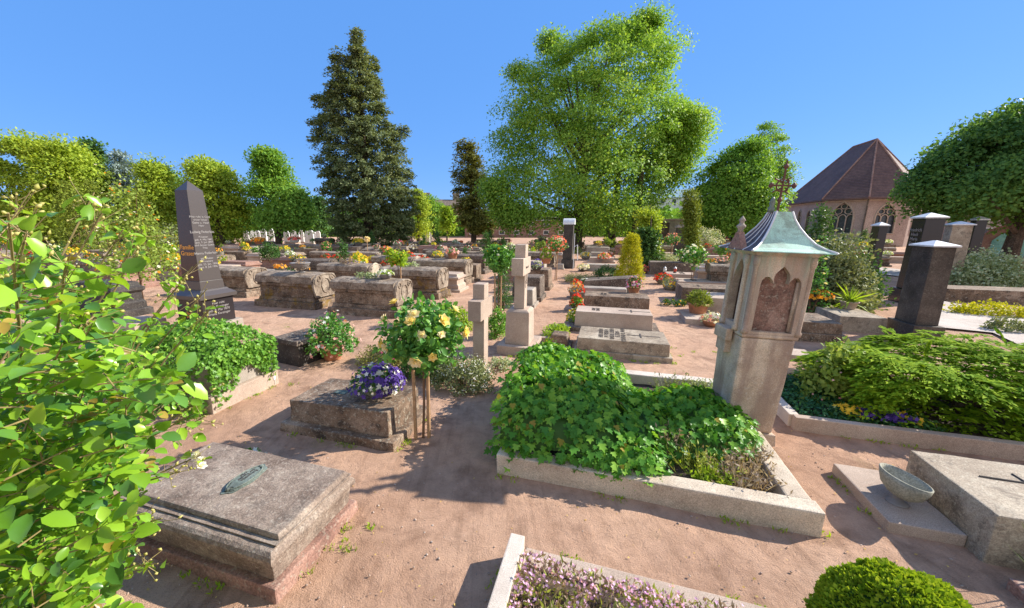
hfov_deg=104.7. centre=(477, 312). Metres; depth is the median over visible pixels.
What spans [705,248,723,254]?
tomb
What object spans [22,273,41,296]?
tomb
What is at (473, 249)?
tomb
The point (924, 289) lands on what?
stele
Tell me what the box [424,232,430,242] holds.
headstone
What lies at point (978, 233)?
stele
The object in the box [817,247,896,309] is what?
dark laurel
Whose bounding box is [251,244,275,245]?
tomb
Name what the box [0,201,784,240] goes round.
wood
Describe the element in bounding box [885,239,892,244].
flower bowl
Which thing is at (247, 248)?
flower bowl
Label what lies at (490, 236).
dark cypress
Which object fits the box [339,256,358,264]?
creeping plant
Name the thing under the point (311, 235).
headstone
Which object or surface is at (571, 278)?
juniper
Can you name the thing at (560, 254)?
tomb
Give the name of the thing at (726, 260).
flower bowl
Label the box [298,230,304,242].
headstone
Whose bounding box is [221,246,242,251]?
tomb
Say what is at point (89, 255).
flower bowl
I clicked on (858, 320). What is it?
tomb
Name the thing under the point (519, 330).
cross gravestone
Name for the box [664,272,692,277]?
tomb
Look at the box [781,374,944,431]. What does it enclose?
ground cover
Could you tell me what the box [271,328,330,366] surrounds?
box tomb
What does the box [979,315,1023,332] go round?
grey groundcover
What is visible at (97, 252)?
tomb
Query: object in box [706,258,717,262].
flower bowl
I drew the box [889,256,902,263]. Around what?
tomb
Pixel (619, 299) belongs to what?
tomb
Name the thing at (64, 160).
broadleaf tree
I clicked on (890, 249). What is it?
tomb
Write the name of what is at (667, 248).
tomb
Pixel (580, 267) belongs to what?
flower bowl
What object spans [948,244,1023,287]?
pale shrub
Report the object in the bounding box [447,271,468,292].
tomb
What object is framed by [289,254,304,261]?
flower bowl
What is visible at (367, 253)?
tomb
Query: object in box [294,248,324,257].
tomb
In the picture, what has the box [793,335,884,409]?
azalea
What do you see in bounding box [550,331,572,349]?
tomb
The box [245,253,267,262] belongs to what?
tomb
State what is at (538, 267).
flower bowl
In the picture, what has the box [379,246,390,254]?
flower bowl
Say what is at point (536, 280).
tomb
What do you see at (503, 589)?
grave border
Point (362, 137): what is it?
conifer tree
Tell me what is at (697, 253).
standard rose
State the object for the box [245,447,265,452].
flower pot
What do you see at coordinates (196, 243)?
obelisk
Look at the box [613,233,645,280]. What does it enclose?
golden thuja
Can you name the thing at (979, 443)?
grave border
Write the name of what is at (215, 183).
broadleaf tree
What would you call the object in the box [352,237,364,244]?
flower bowl
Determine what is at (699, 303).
grass pot
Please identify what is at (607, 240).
standard rose
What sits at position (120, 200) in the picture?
rambling shrub
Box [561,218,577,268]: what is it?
pillar monument
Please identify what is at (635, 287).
flower pot
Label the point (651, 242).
dark conifer
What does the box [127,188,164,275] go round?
thuja column
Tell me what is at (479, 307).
cross gravestone
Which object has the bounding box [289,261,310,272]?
urn
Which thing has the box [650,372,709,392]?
lavender plant
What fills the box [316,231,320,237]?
headstone
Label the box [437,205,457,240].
tree
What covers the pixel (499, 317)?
round hedge
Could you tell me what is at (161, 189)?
broadleaf tree
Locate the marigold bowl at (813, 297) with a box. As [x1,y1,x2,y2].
[808,288,834,301]
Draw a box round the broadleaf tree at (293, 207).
[239,144,321,243]
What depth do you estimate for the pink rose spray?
7.46 m
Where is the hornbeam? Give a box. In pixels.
[685,134,795,240]
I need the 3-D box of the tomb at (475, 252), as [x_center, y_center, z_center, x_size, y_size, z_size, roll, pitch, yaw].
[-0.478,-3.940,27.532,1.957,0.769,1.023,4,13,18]
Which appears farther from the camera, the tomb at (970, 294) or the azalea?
the tomb at (970, 294)
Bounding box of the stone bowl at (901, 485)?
[879,463,933,508]
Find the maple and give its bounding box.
[884,97,1023,262]
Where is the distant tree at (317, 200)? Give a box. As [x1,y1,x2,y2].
[308,195,333,237]
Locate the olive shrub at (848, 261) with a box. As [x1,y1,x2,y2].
[807,227,883,313]
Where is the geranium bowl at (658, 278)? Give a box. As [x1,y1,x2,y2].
[653,272,670,283]
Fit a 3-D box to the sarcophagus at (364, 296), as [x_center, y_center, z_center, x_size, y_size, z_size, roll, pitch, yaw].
[-3.010,-0.474,11.162,2.250,1.069,1.163,4,13,18]
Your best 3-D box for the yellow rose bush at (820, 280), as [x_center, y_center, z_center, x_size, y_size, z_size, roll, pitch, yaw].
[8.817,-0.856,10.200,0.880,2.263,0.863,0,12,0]
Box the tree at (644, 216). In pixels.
[630,204,666,257]
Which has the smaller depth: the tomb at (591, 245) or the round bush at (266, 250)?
the round bush at (266, 250)
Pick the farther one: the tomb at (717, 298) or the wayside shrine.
the tomb at (717, 298)
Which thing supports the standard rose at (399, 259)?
on the ground at (391, 553)
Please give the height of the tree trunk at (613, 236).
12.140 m
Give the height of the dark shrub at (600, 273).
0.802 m
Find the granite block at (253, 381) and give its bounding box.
[159,334,278,413]
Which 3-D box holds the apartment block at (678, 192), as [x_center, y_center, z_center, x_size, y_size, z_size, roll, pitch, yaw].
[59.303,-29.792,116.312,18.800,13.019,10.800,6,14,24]
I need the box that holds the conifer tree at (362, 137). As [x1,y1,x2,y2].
[305,24,420,245]
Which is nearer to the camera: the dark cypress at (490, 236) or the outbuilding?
the dark cypress at (490, 236)
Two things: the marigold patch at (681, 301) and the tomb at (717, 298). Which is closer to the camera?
the tomb at (717, 298)
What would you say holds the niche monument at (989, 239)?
on the ground at (391, 553)
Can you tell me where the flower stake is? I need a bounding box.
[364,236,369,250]
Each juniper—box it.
[563,272,595,282]
[789,325,1023,440]
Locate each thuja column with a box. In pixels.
[49,178,104,251]
[76,176,119,249]
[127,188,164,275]
[492,267,513,311]
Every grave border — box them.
[487,533,765,607]
[497,370,824,537]
[541,324,569,342]
[777,368,1023,460]
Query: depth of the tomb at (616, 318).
9.05 m
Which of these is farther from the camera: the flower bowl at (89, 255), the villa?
the villa
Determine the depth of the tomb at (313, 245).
31.84 m
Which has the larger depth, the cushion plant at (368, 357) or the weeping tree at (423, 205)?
the weeping tree at (423, 205)
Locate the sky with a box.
[0,0,1023,212]
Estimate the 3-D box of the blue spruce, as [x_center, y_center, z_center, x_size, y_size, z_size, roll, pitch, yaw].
[-36.345,-11.508,40.509,5.212,10.207,4.732,0,12,0]
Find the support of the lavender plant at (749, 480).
on the grave border at (798, 510)
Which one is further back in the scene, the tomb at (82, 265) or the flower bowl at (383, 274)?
the tomb at (82, 265)
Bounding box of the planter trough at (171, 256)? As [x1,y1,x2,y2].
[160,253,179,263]
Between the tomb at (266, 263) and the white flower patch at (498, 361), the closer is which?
the white flower patch at (498, 361)
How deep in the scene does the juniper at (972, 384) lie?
4.70 m
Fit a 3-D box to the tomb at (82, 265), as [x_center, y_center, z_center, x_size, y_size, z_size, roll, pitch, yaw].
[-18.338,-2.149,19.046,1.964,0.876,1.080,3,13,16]
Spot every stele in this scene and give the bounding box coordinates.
[865,222,890,281]
[887,240,961,339]
[888,213,949,302]
[942,221,976,284]
[965,216,990,263]
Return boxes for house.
[424,193,462,215]
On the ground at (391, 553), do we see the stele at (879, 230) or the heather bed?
the stele at (879, 230)
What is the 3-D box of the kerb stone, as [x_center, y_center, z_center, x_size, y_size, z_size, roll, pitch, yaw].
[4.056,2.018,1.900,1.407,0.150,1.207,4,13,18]
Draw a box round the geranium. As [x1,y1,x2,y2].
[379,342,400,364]
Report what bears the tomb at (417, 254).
on the ground at (391, 553)
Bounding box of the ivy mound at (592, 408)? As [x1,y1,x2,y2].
[483,340,764,489]
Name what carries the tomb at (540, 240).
on the ground at (391, 553)
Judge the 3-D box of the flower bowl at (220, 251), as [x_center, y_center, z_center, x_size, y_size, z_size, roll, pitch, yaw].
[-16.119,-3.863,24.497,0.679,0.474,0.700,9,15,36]
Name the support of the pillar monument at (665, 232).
on the ground at (391, 553)
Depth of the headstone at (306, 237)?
50.91 m
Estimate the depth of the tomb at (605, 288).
13.33 m
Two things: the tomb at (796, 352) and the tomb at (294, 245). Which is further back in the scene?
the tomb at (294, 245)
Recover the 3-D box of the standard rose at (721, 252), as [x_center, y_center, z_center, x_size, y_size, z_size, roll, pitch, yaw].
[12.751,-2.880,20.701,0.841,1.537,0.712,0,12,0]
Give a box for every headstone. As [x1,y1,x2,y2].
[260,229,267,240]
[267,229,274,240]
[283,231,289,243]
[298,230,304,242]
[304,231,307,243]
[308,230,315,243]
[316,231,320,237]
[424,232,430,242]
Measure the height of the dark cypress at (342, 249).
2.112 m
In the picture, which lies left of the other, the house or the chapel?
the house
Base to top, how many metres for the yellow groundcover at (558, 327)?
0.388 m
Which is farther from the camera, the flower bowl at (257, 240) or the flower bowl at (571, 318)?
the flower bowl at (257, 240)
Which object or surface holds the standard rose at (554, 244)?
on the ground at (391, 553)
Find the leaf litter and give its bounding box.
[147,321,992,607]
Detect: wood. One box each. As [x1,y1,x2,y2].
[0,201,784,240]
[47,210,746,237]
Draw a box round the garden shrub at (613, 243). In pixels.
[609,239,617,247]
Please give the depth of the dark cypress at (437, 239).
31.23 m
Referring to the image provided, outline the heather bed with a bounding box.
[507,546,743,607]
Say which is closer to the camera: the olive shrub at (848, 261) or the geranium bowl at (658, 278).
the olive shrub at (848, 261)
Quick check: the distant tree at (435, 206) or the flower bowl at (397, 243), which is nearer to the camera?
the flower bowl at (397, 243)
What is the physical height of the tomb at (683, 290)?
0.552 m
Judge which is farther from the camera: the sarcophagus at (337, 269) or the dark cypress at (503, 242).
the dark cypress at (503, 242)
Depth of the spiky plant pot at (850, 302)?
9.84 m
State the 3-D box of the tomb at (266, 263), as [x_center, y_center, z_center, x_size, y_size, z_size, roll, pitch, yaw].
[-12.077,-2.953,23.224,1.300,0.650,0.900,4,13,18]
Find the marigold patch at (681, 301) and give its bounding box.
[660,298,685,306]
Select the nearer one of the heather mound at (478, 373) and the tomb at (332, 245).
the heather mound at (478, 373)
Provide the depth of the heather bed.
2.47 m
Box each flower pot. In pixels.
[239,242,249,249]
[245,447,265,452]
[445,247,458,258]
[625,275,642,292]
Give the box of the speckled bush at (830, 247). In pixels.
[806,223,884,313]
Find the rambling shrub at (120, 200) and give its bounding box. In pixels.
[76,164,180,298]
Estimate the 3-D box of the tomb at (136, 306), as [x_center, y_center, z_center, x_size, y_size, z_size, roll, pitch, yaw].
[-10.396,-0.401,10.928,2.383,0.973,0.952,4,13,18]
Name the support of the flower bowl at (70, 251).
on the tomb
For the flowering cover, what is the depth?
23.76 m
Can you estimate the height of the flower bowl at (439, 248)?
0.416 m
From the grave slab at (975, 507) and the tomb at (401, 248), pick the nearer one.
the grave slab at (975, 507)
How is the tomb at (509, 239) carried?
on the ground at (391, 553)
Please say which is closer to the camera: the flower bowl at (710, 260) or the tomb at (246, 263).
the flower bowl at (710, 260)
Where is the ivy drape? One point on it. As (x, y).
(221, 365)
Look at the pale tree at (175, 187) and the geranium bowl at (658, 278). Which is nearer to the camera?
the geranium bowl at (658, 278)
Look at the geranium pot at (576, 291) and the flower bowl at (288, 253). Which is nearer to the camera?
the geranium pot at (576, 291)
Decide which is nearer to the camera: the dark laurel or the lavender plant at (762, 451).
the lavender plant at (762, 451)
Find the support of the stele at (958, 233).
on the ground at (391, 553)
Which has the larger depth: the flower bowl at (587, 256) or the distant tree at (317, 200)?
the distant tree at (317, 200)
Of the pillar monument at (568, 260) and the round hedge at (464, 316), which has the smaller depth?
the round hedge at (464, 316)
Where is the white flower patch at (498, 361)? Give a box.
[488,356,512,372]
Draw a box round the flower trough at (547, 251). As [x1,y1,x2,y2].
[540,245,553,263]
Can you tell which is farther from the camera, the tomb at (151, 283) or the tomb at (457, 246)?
the tomb at (457, 246)
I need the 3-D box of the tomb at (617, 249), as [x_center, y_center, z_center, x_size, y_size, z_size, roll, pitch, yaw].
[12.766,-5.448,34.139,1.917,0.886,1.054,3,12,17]
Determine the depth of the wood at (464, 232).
94.95 m
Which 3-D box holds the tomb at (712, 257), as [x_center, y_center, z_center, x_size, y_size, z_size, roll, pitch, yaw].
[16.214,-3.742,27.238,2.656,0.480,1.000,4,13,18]
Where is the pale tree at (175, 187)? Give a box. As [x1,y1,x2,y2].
[157,170,184,238]
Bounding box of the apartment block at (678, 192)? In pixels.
[647,189,707,211]
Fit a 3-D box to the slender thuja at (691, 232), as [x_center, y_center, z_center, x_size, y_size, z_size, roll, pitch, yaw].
[10.623,-3.982,19.629,1.754,4.512,1.310,0,12,0]
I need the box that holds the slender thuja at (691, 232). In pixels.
[676,186,704,263]
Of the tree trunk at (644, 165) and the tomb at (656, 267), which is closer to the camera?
the tomb at (656, 267)
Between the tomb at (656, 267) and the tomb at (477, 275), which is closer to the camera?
the tomb at (477, 275)
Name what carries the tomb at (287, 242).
on the ground at (391, 553)
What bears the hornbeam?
on the ground at (391, 553)
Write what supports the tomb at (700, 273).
on the ground at (391, 553)
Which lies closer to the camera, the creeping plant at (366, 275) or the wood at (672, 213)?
the creeping plant at (366, 275)
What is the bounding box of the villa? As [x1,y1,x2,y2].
[465,219,563,237]
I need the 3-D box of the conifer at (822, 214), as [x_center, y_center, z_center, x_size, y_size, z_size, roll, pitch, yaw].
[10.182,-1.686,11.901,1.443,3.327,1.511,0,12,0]
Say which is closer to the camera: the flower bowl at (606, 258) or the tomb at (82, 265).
the tomb at (82, 265)
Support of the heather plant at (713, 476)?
on the grave border at (798, 510)
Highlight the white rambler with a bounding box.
[698,226,724,246]
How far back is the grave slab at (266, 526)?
2.88 m
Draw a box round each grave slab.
[120,442,357,603]
[832,450,1023,570]
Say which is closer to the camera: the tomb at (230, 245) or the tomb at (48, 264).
the tomb at (48, 264)
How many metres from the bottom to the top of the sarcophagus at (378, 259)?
1.109 m
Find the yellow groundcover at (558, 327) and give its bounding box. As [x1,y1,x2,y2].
[541,322,570,336]
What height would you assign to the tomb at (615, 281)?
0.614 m
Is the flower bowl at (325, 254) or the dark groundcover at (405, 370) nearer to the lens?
the dark groundcover at (405, 370)
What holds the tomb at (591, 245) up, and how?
on the ground at (391, 553)
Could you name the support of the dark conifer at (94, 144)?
on the ground at (391, 553)
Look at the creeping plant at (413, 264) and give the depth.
13.75 m
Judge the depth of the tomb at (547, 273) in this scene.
15.02 m
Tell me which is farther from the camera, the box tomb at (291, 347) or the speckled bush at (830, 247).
the speckled bush at (830, 247)
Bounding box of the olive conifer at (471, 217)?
[448,137,497,242]
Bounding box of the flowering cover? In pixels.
[656,252,680,260]
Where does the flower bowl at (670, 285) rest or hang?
on the ground at (391, 553)
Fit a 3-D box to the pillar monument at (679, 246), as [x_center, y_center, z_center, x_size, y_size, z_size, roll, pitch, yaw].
[13.085,-4.376,25.379,0.941,2.500,1.000,4,13,18]
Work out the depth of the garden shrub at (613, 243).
44.18 m
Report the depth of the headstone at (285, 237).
49.95 m
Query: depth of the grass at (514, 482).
3.22 m
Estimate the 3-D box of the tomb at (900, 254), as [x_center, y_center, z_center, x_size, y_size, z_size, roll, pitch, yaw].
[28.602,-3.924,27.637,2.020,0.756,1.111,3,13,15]
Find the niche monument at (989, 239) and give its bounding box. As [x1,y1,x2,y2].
[980,225,1023,270]
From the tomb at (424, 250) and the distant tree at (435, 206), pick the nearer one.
the tomb at (424, 250)
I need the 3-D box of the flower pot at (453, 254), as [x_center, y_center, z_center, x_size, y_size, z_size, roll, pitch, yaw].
[-1.089,-2.644,17.089,0.678,0.553,0.644,6,14,24]
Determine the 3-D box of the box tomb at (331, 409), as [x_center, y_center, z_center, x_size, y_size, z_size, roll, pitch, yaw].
[-1.496,1.193,4.912,1.556,0.467,0.986,4,13,18]
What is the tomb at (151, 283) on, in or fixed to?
on the ground at (391, 553)
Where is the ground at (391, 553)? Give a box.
[1,235,1023,607]
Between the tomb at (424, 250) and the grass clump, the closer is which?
the grass clump
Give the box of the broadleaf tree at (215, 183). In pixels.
[169,153,258,244]
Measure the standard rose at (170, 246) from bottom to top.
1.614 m
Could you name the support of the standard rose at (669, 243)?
on the ground at (391, 553)
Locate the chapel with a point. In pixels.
(853, 185)
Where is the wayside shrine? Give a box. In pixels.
[711,160,838,446]
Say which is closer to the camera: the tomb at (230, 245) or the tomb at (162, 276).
the tomb at (162, 276)
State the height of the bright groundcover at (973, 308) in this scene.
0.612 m
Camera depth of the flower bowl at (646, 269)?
20.32 m
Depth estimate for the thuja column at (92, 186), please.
23.99 m
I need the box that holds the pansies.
[824,403,946,431]
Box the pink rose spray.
[323,316,343,343]
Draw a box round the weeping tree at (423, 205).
[410,188,436,240]
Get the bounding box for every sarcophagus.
[219,265,267,297]
[254,270,335,309]
[317,262,381,277]
[327,276,413,318]
[371,255,420,265]
[379,265,450,299]
[415,258,474,284]
[445,253,490,273]
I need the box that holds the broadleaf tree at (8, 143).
[0,126,78,244]
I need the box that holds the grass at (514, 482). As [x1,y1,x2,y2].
[154,286,945,606]
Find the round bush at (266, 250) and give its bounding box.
[257,241,280,263]
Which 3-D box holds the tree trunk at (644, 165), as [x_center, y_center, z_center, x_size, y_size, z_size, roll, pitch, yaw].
[16.000,-12.312,38.654,6.398,12.591,6.626,0,12,0]
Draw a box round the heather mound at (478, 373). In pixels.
[429,353,499,396]
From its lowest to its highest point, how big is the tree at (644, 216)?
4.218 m
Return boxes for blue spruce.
[99,148,139,240]
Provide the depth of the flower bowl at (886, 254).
26.26 m
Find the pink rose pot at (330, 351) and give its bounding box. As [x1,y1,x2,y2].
[303,310,361,360]
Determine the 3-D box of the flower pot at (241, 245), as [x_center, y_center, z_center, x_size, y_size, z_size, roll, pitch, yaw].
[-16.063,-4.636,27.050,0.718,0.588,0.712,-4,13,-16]
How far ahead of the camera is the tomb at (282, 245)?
35.71 m
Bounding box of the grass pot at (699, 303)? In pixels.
[683,288,713,313]
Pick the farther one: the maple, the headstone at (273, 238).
the headstone at (273, 238)
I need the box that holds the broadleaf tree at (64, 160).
[3,131,126,242]
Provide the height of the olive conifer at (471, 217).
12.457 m
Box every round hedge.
[442,304,472,331]
[488,306,505,339]
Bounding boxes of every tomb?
[0,251,22,271]
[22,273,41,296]
[44,259,76,270]
[65,279,153,318]
[74,259,121,272]
[83,249,122,261]
[89,264,160,287]
[113,315,166,333]
[156,270,178,282]
[161,264,181,282]
[217,254,235,260]
[218,244,243,247]
[219,264,240,265]
[220,260,261,266]
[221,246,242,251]
[224,251,251,259]
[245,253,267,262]
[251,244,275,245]
[260,257,272,267]
[270,257,306,269]
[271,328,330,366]
[276,244,290,246]
[280,252,305,256]
[280,378,430,451]
[284,241,299,243]
[289,244,298,247]
[293,258,337,271]
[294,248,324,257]
[298,244,330,250]
[309,251,342,257]
[314,238,334,243]
[331,244,358,250]
[333,246,363,251]
[342,251,381,262]
[362,248,383,251]
[389,246,409,251]
[398,253,426,256]
[418,245,447,252]
[422,249,446,253]
[426,250,462,257]
[443,243,466,249]
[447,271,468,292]
[458,247,483,250]
[467,251,482,253]
[471,263,483,281]
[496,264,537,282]
[500,238,511,244]
[510,274,545,301]
[527,286,538,308]
[528,251,556,266]
[528,267,552,290]
[534,239,553,246]
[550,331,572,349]
[556,252,562,263]
[556,264,564,269]
[568,305,659,331]
[574,326,672,363]
[580,286,626,297]
[584,244,607,250]
[584,275,634,292]
[584,291,649,309]
[586,247,608,252]
[587,257,614,262]
[587,263,617,271]
[591,252,614,257]
[614,245,630,254]
[647,261,695,274]
[659,245,673,251]
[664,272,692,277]
[673,278,726,290]
[675,283,725,301]
[679,312,712,324]
[692,266,706,278]
[702,255,725,259]
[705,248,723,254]
[705,263,729,281]
[706,292,724,315]
[711,241,730,246]
[790,349,807,359]
[797,313,846,342]
[815,307,887,332]
[864,256,891,266]
[883,247,896,250]
[884,251,904,256]
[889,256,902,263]
[944,285,1023,304]
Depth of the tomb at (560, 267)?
22.28 m
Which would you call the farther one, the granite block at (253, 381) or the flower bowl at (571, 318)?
the flower bowl at (571, 318)
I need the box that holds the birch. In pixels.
[752,120,803,203]
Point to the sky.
(174, 79)
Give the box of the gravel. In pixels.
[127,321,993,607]
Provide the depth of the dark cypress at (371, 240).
32.67 m
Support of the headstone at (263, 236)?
on the ground at (391, 553)
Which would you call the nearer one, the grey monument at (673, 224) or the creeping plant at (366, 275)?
the creeping plant at (366, 275)
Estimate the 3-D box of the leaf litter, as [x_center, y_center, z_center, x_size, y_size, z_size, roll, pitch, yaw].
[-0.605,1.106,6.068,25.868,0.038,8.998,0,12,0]
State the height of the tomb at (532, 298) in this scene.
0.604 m
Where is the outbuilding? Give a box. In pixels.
[925,181,1000,240]
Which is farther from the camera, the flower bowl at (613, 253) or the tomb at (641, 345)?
the flower bowl at (613, 253)
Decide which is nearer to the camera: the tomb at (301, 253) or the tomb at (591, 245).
the tomb at (301, 253)
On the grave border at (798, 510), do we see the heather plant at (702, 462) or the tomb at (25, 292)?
the heather plant at (702, 462)
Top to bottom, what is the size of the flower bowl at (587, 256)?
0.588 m
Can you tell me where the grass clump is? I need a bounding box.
[655,412,689,453]
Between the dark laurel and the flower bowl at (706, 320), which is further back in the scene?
the dark laurel
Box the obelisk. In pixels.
[171,181,243,331]
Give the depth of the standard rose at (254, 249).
24.93 m
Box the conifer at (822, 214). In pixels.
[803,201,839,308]
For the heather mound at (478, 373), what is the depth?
5.82 m
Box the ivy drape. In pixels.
[99,316,279,419]
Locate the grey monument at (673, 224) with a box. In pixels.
[664,219,683,237]
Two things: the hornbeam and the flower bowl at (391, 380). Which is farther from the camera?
the hornbeam
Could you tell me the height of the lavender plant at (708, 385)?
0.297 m
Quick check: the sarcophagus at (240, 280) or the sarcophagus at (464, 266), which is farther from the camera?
the sarcophagus at (464, 266)
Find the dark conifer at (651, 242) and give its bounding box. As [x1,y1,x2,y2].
[634,216,665,265]
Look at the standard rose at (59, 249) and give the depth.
20.43 m
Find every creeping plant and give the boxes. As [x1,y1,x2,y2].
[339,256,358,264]
[356,271,377,278]
[403,261,419,266]
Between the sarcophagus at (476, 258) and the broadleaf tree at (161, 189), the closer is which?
the sarcophagus at (476, 258)
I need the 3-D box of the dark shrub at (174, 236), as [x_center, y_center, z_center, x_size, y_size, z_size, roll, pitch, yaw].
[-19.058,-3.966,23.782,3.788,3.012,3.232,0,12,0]
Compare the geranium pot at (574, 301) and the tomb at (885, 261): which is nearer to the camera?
the geranium pot at (574, 301)
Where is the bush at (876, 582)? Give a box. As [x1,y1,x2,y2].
[803,556,973,607]
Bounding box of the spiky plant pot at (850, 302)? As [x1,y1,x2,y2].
[827,282,877,310]
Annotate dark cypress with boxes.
[334,239,351,262]
[368,230,375,246]
[418,234,426,252]
[431,229,440,244]
[479,229,491,253]
[488,229,494,243]
[499,236,506,244]
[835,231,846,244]
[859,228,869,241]
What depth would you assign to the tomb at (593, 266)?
21.41 m
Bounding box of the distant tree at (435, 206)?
[420,193,443,236]
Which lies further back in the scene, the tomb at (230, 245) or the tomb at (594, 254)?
the tomb at (230, 245)
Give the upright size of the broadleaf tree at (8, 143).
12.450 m
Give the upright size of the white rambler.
1.925 m
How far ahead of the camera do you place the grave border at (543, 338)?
8.27 m
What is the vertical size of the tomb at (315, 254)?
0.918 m
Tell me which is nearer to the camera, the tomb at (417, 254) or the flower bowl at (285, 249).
the tomb at (417, 254)
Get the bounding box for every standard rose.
[46,243,63,253]
[162,242,178,257]
[251,246,262,252]
[320,241,331,250]
[372,291,469,439]
[383,248,409,278]
[482,244,514,315]
[507,244,514,252]
[535,240,545,250]
[546,235,568,279]
[603,237,612,246]
[664,233,680,254]
[674,244,710,278]
[712,244,729,256]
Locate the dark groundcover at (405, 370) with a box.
[395,351,461,384]
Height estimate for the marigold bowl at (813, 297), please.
0.363 m
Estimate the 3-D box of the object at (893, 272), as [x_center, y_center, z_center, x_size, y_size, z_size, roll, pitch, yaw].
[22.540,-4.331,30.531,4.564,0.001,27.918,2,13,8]
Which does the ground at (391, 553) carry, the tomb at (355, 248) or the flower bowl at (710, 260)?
the tomb at (355, 248)
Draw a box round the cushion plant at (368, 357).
[355,344,401,367]
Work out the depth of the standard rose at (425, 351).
4.11 m
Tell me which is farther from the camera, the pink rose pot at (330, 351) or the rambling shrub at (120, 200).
the rambling shrub at (120, 200)
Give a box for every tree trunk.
[597,143,649,247]
[605,121,673,236]
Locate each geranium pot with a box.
[567,278,584,297]
[568,293,584,310]
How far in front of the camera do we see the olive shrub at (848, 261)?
10.56 m
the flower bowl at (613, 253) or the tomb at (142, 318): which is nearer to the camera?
the tomb at (142, 318)
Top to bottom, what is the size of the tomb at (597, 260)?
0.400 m
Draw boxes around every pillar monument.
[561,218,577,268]
[659,221,670,242]
[673,225,686,260]
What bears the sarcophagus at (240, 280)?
on the ground at (391, 553)
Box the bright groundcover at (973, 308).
[942,298,1023,317]
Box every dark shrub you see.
[133,222,179,254]
[591,264,615,276]
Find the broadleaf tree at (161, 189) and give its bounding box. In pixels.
[113,152,183,242]
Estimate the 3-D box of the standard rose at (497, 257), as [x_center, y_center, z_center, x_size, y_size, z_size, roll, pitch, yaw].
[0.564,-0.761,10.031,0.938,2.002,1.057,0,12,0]
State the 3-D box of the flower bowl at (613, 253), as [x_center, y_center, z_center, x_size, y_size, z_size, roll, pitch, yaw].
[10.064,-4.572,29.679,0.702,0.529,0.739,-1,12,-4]
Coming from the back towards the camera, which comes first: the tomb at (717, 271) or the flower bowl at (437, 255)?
the flower bowl at (437, 255)
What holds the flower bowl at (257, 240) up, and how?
on the ground at (391, 553)
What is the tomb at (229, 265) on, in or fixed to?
on the ground at (391, 553)
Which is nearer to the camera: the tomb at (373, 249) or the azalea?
the azalea
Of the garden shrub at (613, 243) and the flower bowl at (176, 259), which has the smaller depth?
the flower bowl at (176, 259)
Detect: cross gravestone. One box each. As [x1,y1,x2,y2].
[468,282,492,371]
[497,244,541,354]
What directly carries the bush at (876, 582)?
on the ground at (391, 553)
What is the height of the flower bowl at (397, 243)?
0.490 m
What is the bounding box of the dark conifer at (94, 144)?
[73,136,113,239]
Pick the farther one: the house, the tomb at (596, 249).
the house
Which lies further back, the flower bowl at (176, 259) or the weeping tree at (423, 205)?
the weeping tree at (423, 205)
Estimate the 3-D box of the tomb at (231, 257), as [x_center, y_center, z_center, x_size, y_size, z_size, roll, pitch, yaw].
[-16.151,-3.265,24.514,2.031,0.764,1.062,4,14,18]
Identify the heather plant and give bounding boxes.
[664,428,749,483]
[679,459,745,485]
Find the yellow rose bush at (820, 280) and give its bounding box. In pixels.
[805,235,833,312]
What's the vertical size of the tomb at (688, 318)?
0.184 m
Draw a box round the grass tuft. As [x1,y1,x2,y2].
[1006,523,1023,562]
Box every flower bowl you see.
[61,247,89,257]
[84,252,98,258]
[170,256,180,263]
[215,248,223,254]
[242,246,251,250]
[251,237,266,243]
[271,263,287,270]
[280,245,290,251]
[285,251,295,256]
[287,236,300,242]
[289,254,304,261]
[320,253,330,257]
[346,361,406,399]
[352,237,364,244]
[372,244,380,248]
[375,269,394,278]
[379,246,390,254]
[381,258,391,265]
[393,240,401,245]
[408,243,417,252]
[431,250,443,257]
[434,245,444,250]
[531,259,544,269]
[565,307,576,322]
[576,263,589,271]
[580,251,590,259]
[597,252,610,261]
[607,249,615,255]
[642,264,648,273]
[660,276,678,289]
[698,311,720,326]
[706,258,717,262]
[715,255,729,263]
[882,251,893,256]
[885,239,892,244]
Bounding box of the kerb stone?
[1006,578,1023,603]
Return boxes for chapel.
[783,138,921,246]
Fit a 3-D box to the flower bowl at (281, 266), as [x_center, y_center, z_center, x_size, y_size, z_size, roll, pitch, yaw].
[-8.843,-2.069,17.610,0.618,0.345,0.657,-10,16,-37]
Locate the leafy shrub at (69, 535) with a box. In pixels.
[0,177,223,607]
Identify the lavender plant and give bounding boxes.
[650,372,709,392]
[690,376,712,388]
[695,443,792,495]
[721,437,776,473]
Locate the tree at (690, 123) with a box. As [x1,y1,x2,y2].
[472,0,723,249]
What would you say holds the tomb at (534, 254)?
on the ground at (391, 553)
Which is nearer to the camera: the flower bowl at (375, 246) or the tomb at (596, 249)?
the flower bowl at (375, 246)

